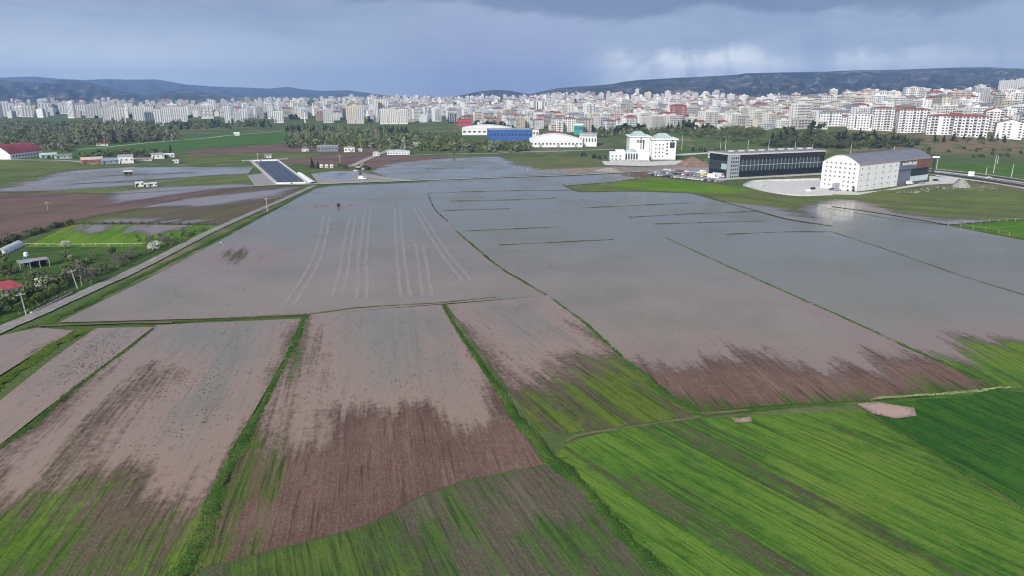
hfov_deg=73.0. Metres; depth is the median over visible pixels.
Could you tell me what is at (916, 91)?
apartment block
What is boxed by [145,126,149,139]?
poplar tree
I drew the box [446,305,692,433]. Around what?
sprouting field
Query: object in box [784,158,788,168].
window
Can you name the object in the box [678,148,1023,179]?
grass field
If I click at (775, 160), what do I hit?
window
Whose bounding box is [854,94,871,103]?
apartment block
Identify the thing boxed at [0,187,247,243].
ploughed field
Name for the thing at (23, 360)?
flooded field
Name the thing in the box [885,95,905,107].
apartment block
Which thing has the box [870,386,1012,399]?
track
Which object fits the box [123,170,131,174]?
farm house
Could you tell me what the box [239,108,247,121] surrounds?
apartment block
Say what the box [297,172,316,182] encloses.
tarpaulin
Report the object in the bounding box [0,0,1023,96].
sky
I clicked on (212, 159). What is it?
crop field
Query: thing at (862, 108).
apartment block
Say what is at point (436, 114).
apartment block
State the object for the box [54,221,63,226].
scrub bush
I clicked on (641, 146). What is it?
public building
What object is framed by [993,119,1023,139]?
apartment block
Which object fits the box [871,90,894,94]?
apartment block
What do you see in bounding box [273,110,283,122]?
apartment block
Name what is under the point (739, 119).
apartment block
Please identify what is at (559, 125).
apartment block
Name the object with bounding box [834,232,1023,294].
field bank
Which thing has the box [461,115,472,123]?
apartment block
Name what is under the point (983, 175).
road
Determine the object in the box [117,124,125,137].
poplar tree
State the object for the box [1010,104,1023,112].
apartment block
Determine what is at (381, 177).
track
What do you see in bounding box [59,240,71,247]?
blossom tree
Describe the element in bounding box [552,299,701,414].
field bank
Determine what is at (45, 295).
young tree
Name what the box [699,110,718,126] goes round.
apartment block
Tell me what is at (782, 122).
apartment block
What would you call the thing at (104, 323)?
track
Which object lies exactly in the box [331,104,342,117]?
apartment block
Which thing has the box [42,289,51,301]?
young tree
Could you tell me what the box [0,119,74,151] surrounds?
thicket
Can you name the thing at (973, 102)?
apartment block
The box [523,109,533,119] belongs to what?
apartment block
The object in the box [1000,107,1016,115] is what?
apartment block
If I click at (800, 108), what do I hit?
apartment block
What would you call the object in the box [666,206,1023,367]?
flood water
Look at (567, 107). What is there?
apartment block
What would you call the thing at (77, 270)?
bare tree
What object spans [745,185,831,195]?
yard wall
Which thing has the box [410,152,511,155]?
track
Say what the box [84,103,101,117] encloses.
apartment block
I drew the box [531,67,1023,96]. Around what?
mesa
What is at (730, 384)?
flooded field
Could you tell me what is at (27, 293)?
orchard tree
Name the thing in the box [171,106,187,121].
apartment block
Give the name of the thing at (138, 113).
apartment block
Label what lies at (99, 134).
poplar tree
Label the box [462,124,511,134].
industrial hall
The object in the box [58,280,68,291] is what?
young tree
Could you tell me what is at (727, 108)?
apartment block
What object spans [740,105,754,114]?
apartment block
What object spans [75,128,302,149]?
track
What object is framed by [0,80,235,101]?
hills
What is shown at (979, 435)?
wheat field
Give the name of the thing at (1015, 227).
meadow
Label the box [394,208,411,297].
wheel track
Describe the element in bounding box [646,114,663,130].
apartment block
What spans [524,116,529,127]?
apartment block
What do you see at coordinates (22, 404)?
flood water
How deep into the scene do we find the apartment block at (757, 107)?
1064.07 m
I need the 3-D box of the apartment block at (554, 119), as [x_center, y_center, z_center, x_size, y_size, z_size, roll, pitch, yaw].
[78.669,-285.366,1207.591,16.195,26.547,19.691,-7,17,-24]
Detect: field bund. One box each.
[444,190,548,192]
[459,198,546,200]
[471,227,547,230]
[499,239,613,244]
[590,203,683,207]
[636,211,759,216]
[656,221,748,223]
[725,231,830,234]
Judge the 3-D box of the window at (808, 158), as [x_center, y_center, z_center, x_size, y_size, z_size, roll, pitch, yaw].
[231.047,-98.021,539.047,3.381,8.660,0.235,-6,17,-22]
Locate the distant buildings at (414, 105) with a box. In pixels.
[0,84,1023,129]
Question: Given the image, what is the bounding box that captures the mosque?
[657,98,669,108]
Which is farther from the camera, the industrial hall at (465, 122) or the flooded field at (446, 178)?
the industrial hall at (465, 122)
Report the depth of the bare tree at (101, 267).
240.11 m
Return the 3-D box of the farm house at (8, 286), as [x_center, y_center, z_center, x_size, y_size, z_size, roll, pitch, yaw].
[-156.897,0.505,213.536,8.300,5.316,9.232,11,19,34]
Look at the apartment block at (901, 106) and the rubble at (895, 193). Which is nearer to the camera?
the rubble at (895, 193)
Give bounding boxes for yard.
[247,173,273,184]
[311,171,390,182]
[602,160,681,165]
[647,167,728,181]
[676,152,707,155]
[746,176,958,194]
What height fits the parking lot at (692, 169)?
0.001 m
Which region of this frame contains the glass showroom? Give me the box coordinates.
[709,147,825,179]
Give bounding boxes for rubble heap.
[565,168,590,172]
[594,168,621,171]
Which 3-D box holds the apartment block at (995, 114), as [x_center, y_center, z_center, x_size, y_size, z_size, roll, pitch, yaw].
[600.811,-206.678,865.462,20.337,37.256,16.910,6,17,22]
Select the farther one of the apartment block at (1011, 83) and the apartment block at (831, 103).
the apartment block at (1011, 83)
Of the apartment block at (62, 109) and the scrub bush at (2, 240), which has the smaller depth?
the scrub bush at (2, 240)
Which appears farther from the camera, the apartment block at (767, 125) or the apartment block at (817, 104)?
the apartment block at (817, 104)
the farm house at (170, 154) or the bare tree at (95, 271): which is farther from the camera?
the farm house at (170, 154)
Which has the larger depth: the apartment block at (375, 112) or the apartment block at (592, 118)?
the apartment block at (375, 112)
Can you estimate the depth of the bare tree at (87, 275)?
224.70 m
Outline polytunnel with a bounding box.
[0,240,24,254]
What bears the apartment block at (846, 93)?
on the ground at (958, 153)
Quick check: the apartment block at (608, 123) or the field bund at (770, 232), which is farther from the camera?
the apartment block at (608, 123)
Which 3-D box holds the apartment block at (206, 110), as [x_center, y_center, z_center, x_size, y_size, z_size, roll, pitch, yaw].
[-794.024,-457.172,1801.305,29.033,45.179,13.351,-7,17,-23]
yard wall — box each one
[743,178,819,185]
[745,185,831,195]
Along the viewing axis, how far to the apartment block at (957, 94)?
1124.54 m
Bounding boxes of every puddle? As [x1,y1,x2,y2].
[317,173,355,178]
[735,417,750,422]
[858,402,915,417]
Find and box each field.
[0,168,252,192]
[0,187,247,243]
[0,326,296,575]
[0,331,73,375]
[3,343,132,442]
[57,132,294,156]
[60,205,536,322]
[73,187,308,224]
[170,153,331,163]
[186,144,377,154]
[187,319,543,575]
[196,465,653,575]
[258,154,446,167]
[371,160,567,179]
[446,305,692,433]
[556,409,1023,575]
[568,173,990,410]
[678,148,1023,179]
[865,390,1023,505]
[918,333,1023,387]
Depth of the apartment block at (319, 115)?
1607.76 m
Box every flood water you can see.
[0,167,252,192]
[0,319,300,521]
[0,327,72,374]
[0,327,152,443]
[61,182,546,321]
[68,225,192,235]
[97,187,297,223]
[106,187,237,203]
[260,305,501,457]
[372,156,569,179]
[428,173,936,380]
[446,296,615,388]
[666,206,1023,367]
[717,199,1002,225]
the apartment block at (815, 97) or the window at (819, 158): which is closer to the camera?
the window at (819, 158)
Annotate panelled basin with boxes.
[242,158,308,183]
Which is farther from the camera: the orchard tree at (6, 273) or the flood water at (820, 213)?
the flood water at (820, 213)
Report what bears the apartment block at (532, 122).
on the ground at (958, 153)
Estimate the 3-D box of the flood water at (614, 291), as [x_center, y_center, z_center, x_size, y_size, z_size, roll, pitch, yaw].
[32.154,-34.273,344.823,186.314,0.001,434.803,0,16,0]
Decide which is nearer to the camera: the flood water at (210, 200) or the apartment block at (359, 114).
the flood water at (210, 200)
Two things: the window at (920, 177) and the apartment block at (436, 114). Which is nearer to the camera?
the window at (920, 177)
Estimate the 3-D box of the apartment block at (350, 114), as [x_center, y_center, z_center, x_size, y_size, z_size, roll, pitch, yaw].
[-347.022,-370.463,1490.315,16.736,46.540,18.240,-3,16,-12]
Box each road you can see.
[0,185,316,333]
[928,172,1023,186]
[929,169,1023,181]
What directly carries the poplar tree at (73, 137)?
on the ground at (958, 153)
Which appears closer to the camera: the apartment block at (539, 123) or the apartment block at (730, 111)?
the apartment block at (730, 111)
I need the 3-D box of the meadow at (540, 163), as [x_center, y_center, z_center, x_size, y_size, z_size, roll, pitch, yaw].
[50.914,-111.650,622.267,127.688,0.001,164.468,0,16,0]
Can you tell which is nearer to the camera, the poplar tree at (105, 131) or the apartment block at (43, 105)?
the poplar tree at (105, 131)
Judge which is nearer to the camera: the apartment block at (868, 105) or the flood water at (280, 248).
the flood water at (280, 248)
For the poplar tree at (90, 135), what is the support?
on the ground at (958, 153)
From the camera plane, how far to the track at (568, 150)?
770.88 m
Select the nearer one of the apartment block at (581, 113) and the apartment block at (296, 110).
the apartment block at (581, 113)
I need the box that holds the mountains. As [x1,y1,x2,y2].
[0,77,394,96]
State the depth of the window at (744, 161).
516.10 m
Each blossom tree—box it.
[33,277,48,289]
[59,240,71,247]
[147,241,160,249]
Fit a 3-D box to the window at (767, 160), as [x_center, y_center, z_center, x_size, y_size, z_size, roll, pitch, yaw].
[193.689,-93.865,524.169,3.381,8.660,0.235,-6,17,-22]
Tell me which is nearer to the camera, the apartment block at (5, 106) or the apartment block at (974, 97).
the apartment block at (974, 97)
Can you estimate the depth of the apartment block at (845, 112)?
968.74 m
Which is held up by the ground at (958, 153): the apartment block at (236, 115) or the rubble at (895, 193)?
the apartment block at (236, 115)
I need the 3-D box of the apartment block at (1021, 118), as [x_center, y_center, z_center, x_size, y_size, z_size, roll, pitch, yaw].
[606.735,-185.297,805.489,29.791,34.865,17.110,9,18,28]
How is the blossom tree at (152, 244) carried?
on the garden ground at (53, 256)
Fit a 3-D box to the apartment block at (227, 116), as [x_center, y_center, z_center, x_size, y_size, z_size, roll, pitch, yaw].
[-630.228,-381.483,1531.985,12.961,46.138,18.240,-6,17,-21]
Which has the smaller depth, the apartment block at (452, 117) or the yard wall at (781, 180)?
the yard wall at (781, 180)
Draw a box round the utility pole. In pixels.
[16,293,26,314]
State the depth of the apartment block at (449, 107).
1680.99 m
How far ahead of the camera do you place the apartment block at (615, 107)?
1533.94 m
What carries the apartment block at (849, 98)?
on the ground at (958, 153)
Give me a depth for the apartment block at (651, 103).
1496.39 m
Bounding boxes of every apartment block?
[0,101,8,115]
[13,106,21,116]
[21,105,33,116]
[37,102,50,111]
[59,104,66,113]
[75,104,84,114]
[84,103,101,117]
[101,106,111,121]
[111,106,125,121]
[131,106,144,121]
[143,106,154,121]
[154,108,162,123]
[161,106,172,122]
[166,103,176,106]
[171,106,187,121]
[187,104,200,115]
[200,103,213,118]
[208,99,215,112]
[223,105,230,122]
[233,111,240,122]
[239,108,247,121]
[267,105,273,118]
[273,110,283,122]
[293,106,300,117]
[315,110,325,120]
[323,110,333,122]
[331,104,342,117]
[346,105,354,123]
[355,104,363,123]
[373,98,377,121]
[378,98,388,121]
[379,107,388,123]
[388,108,397,123]
[398,107,407,123]
[423,106,434,114]
[432,107,441,121]
[445,105,454,110]
[448,112,457,122]
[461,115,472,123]
[468,104,477,114]
[482,111,491,121]
[484,117,495,122]
[502,109,512,113]
[502,113,512,123]
[505,119,515,126]
[516,116,524,127]
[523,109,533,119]
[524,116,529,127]
[530,119,534,127]
[531,100,546,109]
[534,118,543,128]
[551,117,562,123]
[556,119,562,131]
[563,103,574,115]
[563,117,575,131]
[566,112,580,117]
[570,110,583,116]
[576,117,591,131]
[583,102,594,113]
[587,112,599,116]
[587,116,595,123]
[595,105,601,112]
[595,115,608,128]
[600,111,610,118]
[603,119,615,130]
[608,104,620,111]
[614,110,626,119]
[621,102,630,112]
[623,115,636,125]
[637,111,649,122]
[639,116,644,124]
[645,102,656,110]
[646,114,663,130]
[651,109,664,114]
[663,114,681,126]
[670,104,686,119]
[685,116,698,122]
[686,105,697,116]
[699,108,712,118]
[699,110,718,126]
[718,113,726,119]
[721,105,736,112]
[725,110,737,113]
[726,113,739,123]
[731,114,749,126]
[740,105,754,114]
[745,105,760,109]
[750,109,766,123]
[753,102,769,106]
[759,121,775,129]
[761,100,774,110]
[761,106,772,112]
[763,111,776,122]
[774,104,785,112]
[775,118,789,127]
[781,107,788,112]
[789,101,811,126]
[790,116,813,128]
[795,97,813,109]
[803,94,821,100]
[810,110,816,120]
[813,101,823,108]
[815,108,833,120]
[819,110,841,125]
[821,95,836,104]
[828,101,839,105]
[834,100,851,109]
[834,110,849,114]
[839,104,851,110]
[841,114,846,125]
[842,91,853,95]
[845,94,860,101]
[846,105,858,113]
[846,112,873,130]
[851,103,869,106]
[851,105,872,113]
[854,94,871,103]
[861,88,875,92]
[869,93,885,103]
[870,106,894,130]
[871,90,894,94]
[875,101,893,106]
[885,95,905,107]
[893,109,897,127]
[895,104,915,108]
[895,107,930,132]
[902,86,923,97]
[905,96,918,103]
[912,98,930,106]
[925,96,932,104]
[925,113,954,134]
[926,90,943,96]
[932,94,951,104]
[933,103,957,113]
[947,90,970,104]
[952,113,989,137]
[953,97,971,104]
[955,108,972,113]
[963,100,982,103]
[965,105,987,114]
[970,95,978,100]
[971,92,980,99]
[971,103,996,108]
[972,86,990,102]
[983,107,1004,131]
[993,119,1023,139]
[994,92,1013,104]
[995,98,1019,105]
[998,79,1007,89]
[998,89,1013,92]
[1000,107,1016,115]
[1007,79,1016,89]
[1008,90,1023,102]
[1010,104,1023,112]
[1014,112,1023,119]
[1015,78,1023,89]
[1019,115,1023,136]
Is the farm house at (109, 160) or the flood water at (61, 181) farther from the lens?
the farm house at (109, 160)
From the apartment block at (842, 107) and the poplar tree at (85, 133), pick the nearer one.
the poplar tree at (85, 133)
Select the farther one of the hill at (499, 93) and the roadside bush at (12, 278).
the hill at (499, 93)
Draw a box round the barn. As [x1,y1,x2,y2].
[0,142,42,158]
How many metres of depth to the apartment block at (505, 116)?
1369.95 m
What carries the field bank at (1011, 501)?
on the ground at (958, 153)
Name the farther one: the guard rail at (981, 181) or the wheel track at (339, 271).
the guard rail at (981, 181)
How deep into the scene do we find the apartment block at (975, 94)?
1257.16 m
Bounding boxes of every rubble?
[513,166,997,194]
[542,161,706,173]
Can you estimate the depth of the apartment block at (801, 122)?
849.69 m
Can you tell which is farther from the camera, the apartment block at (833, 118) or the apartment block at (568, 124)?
the apartment block at (568, 124)
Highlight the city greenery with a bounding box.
[53,94,825,130]
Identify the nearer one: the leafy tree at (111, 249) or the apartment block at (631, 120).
the leafy tree at (111, 249)
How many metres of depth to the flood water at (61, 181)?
518.12 m
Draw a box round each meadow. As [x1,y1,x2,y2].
[0,160,104,182]
[26,225,215,246]
[505,156,615,169]
[568,177,1023,224]
[609,180,765,194]
[951,221,1023,238]
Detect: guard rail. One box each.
[929,170,1023,182]
[936,175,1022,187]
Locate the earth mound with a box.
[673,157,708,167]
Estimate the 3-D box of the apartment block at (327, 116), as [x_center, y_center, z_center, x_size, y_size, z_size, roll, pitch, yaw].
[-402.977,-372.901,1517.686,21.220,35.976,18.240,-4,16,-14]
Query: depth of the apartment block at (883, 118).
863.71 m
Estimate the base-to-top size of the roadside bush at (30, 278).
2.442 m
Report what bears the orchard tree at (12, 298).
on the garden ground at (53, 256)
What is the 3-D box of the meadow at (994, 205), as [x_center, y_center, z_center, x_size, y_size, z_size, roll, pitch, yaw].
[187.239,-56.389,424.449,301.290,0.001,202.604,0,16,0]
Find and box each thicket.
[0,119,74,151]
[57,119,256,131]
[70,127,182,144]
[76,148,173,157]
[283,126,533,151]
[593,123,681,137]
[680,125,765,143]
[757,130,923,148]
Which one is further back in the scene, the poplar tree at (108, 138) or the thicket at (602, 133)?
the thicket at (602, 133)
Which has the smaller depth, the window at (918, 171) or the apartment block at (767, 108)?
the window at (918, 171)
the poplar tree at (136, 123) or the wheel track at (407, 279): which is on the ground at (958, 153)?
the poplar tree at (136, 123)
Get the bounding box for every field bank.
[0,328,153,449]
[0,329,91,387]
[1,326,43,334]
[26,297,494,327]
[41,190,312,322]
[166,316,307,575]
[442,306,555,462]
[456,231,546,294]
[546,458,672,575]
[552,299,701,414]
[562,184,829,225]
[667,238,996,386]
[701,387,998,415]
[726,195,1023,235]
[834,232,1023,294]
[865,413,1023,510]
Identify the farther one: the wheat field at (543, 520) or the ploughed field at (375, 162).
the ploughed field at (375, 162)
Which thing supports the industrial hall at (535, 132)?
on the ground at (958, 153)
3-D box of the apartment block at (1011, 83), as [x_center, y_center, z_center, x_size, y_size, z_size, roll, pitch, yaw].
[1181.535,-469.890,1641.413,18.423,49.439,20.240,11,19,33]
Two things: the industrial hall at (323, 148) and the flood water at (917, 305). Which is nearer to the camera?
the flood water at (917, 305)
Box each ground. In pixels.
[0,95,1023,575]
[0,239,189,322]
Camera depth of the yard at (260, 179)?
507.36 m
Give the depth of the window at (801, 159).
536.40 m
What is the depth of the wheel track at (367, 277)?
263.62 m
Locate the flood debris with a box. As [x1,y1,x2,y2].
[13,225,729,454]
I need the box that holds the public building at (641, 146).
[609,131,678,161]
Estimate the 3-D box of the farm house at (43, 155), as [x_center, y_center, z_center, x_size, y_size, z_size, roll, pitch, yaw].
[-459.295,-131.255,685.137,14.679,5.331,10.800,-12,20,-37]
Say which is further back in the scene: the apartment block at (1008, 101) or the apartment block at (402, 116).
the apartment block at (402, 116)
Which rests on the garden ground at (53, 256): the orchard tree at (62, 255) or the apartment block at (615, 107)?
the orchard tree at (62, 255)
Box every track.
[0,159,95,164]
[38,321,172,325]
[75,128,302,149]
[248,170,650,185]
[282,214,330,305]
[331,215,356,294]
[349,149,391,165]
[355,175,409,179]
[355,207,371,298]
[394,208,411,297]
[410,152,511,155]
[413,208,471,280]
[414,244,433,295]
[529,149,610,151]
[565,415,700,442]
[701,409,749,414]
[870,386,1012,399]
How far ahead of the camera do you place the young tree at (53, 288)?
209.66 m
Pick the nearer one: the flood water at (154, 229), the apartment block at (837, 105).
the flood water at (154, 229)
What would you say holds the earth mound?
on the ground at (958, 153)
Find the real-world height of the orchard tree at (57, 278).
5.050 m
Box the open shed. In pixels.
[17,257,49,268]
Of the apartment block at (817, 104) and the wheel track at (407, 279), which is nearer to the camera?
the wheel track at (407, 279)
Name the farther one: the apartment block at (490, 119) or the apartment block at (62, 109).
the apartment block at (62, 109)
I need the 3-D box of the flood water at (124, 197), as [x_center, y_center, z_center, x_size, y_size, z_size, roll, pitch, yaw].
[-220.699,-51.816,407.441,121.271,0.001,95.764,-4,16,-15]
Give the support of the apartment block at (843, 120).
on the ground at (958, 153)
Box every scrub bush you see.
[0,238,5,244]
[13,234,21,239]
[22,229,31,235]
[31,227,41,233]
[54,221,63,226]
[65,218,73,225]
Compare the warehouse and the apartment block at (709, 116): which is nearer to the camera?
the warehouse
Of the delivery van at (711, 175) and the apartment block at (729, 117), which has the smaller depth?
the delivery van at (711, 175)
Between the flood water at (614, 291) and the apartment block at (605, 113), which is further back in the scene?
the apartment block at (605, 113)
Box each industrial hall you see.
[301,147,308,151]
[317,145,337,151]
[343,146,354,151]
[373,151,379,155]
[387,149,409,154]
[457,119,470,125]
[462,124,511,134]
[487,128,532,140]
[529,133,582,146]
[532,129,538,136]
[542,131,564,133]
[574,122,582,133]
[579,132,596,146]
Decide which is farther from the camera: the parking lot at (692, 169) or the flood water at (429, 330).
the parking lot at (692, 169)
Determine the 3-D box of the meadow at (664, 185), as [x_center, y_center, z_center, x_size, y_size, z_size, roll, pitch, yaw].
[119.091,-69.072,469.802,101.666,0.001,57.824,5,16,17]
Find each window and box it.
[670,142,674,147]
[742,160,746,170]
[746,160,749,170]
[750,160,753,170]
[754,160,757,169]
[758,160,761,169]
[761,159,765,169]
[765,158,769,169]
[769,158,773,169]
[773,159,776,168]
[777,159,780,168]
[780,158,784,168]
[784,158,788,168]
[788,158,791,168]
[792,158,795,167]
[795,157,799,167]
[799,158,802,167]
[803,158,806,167]
[806,157,810,167]
[810,157,813,167]
[813,157,817,167]
[817,156,820,166]
[910,174,927,180]
[911,167,928,175]
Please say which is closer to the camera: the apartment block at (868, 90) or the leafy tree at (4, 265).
the leafy tree at (4, 265)
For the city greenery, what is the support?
on the ground at (958, 153)
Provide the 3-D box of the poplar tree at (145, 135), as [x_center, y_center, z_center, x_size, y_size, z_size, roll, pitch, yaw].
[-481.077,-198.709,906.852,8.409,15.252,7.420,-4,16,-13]
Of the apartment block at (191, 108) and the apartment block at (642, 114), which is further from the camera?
the apartment block at (191, 108)
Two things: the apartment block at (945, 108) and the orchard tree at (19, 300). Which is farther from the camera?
the apartment block at (945, 108)
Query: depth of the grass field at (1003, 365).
162.13 m
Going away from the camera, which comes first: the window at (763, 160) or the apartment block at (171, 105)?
the window at (763, 160)
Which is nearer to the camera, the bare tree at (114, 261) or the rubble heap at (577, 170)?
the bare tree at (114, 261)
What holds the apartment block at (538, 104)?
on the ground at (958, 153)
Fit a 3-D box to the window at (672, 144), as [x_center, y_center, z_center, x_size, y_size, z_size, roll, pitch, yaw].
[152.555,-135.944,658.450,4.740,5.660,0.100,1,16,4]
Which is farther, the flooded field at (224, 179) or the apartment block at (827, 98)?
the apartment block at (827, 98)
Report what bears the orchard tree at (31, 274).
on the garden ground at (53, 256)
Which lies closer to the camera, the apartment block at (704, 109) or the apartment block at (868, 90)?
the apartment block at (704, 109)
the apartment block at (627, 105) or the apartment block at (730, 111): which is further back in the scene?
the apartment block at (627, 105)
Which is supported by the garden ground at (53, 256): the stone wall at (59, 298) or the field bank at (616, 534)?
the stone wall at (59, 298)
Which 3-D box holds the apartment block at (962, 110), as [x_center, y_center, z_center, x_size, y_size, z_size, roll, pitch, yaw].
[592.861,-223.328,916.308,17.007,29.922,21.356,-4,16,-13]
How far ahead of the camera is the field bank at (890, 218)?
338.53 m
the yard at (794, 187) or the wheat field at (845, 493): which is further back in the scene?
the yard at (794, 187)
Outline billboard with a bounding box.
[968,171,974,178]
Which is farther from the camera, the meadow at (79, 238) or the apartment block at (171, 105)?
the apartment block at (171, 105)
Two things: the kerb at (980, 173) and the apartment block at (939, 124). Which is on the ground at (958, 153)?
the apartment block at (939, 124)
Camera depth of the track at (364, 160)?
664.00 m
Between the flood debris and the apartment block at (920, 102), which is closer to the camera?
the flood debris
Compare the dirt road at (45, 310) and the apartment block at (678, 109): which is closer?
the dirt road at (45, 310)
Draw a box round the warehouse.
[820,149,931,190]
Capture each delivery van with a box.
[707,173,718,178]
[712,172,724,176]
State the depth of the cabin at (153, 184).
469.85 m
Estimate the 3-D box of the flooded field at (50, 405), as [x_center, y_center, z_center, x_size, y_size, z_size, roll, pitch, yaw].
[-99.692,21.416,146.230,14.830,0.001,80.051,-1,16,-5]
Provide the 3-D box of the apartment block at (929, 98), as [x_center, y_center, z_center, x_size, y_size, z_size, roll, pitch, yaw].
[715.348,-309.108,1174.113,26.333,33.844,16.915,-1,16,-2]
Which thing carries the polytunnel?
on the garden ground at (53, 256)
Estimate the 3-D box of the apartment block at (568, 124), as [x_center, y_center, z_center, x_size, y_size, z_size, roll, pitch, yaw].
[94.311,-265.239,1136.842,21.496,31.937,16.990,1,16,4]
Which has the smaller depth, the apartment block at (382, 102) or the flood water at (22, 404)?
the flood water at (22, 404)
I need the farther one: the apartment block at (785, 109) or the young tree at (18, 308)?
the apartment block at (785, 109)
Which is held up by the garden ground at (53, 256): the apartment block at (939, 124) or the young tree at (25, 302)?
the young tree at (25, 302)
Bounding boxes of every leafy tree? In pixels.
[0,263,8,269]
[107,246,115,252]
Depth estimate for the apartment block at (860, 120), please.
857.45 m
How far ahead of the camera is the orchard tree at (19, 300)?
203.09 m
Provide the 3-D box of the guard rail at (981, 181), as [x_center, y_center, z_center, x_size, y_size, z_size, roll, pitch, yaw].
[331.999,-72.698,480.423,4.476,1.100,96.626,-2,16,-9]
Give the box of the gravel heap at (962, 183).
[951,179,970,187]
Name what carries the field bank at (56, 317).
on the ground at (958, 153)
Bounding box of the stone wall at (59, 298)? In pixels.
[30,292,72,312]
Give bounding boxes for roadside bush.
[7,274,16,279]
[26,275,34,280]
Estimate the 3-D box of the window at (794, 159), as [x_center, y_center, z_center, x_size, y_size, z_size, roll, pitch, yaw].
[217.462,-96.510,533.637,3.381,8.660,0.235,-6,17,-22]
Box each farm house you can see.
[0,280,24,296]
[39,152,56,157]
[53,153,71,158]
[80,156,102,163]
[96,143,107,145]
[100,157,118,163]
[117,154,133,163]
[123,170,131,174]
[133,157,151,161]
[150,153,163,158]
[164,153,173,157]
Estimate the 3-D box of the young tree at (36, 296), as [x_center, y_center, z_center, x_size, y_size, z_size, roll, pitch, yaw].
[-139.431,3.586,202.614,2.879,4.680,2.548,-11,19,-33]
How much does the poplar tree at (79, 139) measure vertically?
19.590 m
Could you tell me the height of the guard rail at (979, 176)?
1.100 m
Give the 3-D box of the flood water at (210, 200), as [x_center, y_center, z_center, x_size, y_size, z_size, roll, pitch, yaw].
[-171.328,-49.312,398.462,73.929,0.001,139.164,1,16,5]
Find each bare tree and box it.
[65,260,89,286]
[79,267,99,284]
[86,266,97,274]
[91,261,106,271]
[108,256,124,267]
[109,252,124,263]
[128,245,138,254]
[157,236,169,242]
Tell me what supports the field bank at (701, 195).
on the ground at (958, 153)
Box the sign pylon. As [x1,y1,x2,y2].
[931,154,939,173]
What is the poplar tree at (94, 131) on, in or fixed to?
on the ground at (958, 153)
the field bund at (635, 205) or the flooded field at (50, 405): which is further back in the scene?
the field bund at (635, 205)
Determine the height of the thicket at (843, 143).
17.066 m
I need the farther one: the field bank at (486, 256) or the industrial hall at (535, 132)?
the industrial hall at (535, 132)
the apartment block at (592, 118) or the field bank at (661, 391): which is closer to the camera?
the field bank at (661, 391)
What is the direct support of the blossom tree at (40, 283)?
on the garden ground at (53, 256)
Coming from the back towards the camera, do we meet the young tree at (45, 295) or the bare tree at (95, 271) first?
the bare tree at (95, 271)
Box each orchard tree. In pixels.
[0,252,8,263]
[0,269,9,278]
[0,292,19,306]
[8,289,23,296]
[9,291,24,302]
[20,281,39,296]
[21,286,33,299]
[28,270,39,277]
[35,275,54,287]
[50,273,65,284]
[58,269,70,280]
[60,251,68,258]
[75,258,88,271]
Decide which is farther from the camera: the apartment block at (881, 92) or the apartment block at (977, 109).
the apartment block at (881, 92)
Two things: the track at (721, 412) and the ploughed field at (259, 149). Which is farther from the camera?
the ploughed field at (259, 149)
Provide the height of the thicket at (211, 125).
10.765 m
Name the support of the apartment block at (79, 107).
on the ground at (958, 153)
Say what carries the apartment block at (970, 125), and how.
on the ground at (958, 153)
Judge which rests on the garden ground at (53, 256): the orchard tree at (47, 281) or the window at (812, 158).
the orchard tree at (47, 281)
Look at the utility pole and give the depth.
194.92 m
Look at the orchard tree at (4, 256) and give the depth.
254.16 m
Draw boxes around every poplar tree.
[58,132,63,144]
[69,130,75,140]
[75,129,83,144]
[82,127,87,140]
[88,130,95,144]
[90,128,96,137]
[96,129,102,139]
[99,125,106,142]
[102,126,110,142]
[105,131,110,141]
[111,128,117,139]
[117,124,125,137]
[124,127,129,137]
[128,127,132,140]
[132,125,137,135]
[134,121,141,134]
[142,131,147,141]
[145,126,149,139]
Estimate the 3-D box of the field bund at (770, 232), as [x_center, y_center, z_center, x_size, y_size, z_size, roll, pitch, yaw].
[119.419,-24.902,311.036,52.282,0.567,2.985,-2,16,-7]
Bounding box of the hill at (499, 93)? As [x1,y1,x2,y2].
[448,90,530,97]
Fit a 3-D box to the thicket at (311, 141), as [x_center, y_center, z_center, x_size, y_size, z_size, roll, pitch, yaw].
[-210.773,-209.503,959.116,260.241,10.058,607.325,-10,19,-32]
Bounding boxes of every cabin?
[135,181,143,186]
[149,182,156,186]
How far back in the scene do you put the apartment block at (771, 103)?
1298.24 m
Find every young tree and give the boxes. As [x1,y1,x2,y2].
[13,302,21,314]
[19,299,30,311]
[20,297,29,311]
[28,296,35,308]
[31,292,40,306]
[38,289,48,301]
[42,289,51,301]
[46,286,55,298]
[51,286,58,297]
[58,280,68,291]
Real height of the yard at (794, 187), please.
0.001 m
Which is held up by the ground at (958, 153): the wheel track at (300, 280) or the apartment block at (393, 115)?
the apartment block at (393, 115)
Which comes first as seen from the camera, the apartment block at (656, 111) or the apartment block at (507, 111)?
the apartment block at (656, 111)
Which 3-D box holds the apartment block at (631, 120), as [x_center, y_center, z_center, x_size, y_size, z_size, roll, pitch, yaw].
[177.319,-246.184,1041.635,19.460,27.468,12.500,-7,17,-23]
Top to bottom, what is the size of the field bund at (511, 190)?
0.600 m
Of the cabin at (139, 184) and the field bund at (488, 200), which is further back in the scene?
the cabin at (139, 184)
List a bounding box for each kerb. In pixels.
[928,171,1023,184]
[929,168,1023,179]
[931,174,1023,187]
[934,171,1020,182]
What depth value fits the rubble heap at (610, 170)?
561.56 m
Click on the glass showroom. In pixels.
(755, 163)
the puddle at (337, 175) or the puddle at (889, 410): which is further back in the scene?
the puddle at (337, 175)
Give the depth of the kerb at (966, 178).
517.19 m

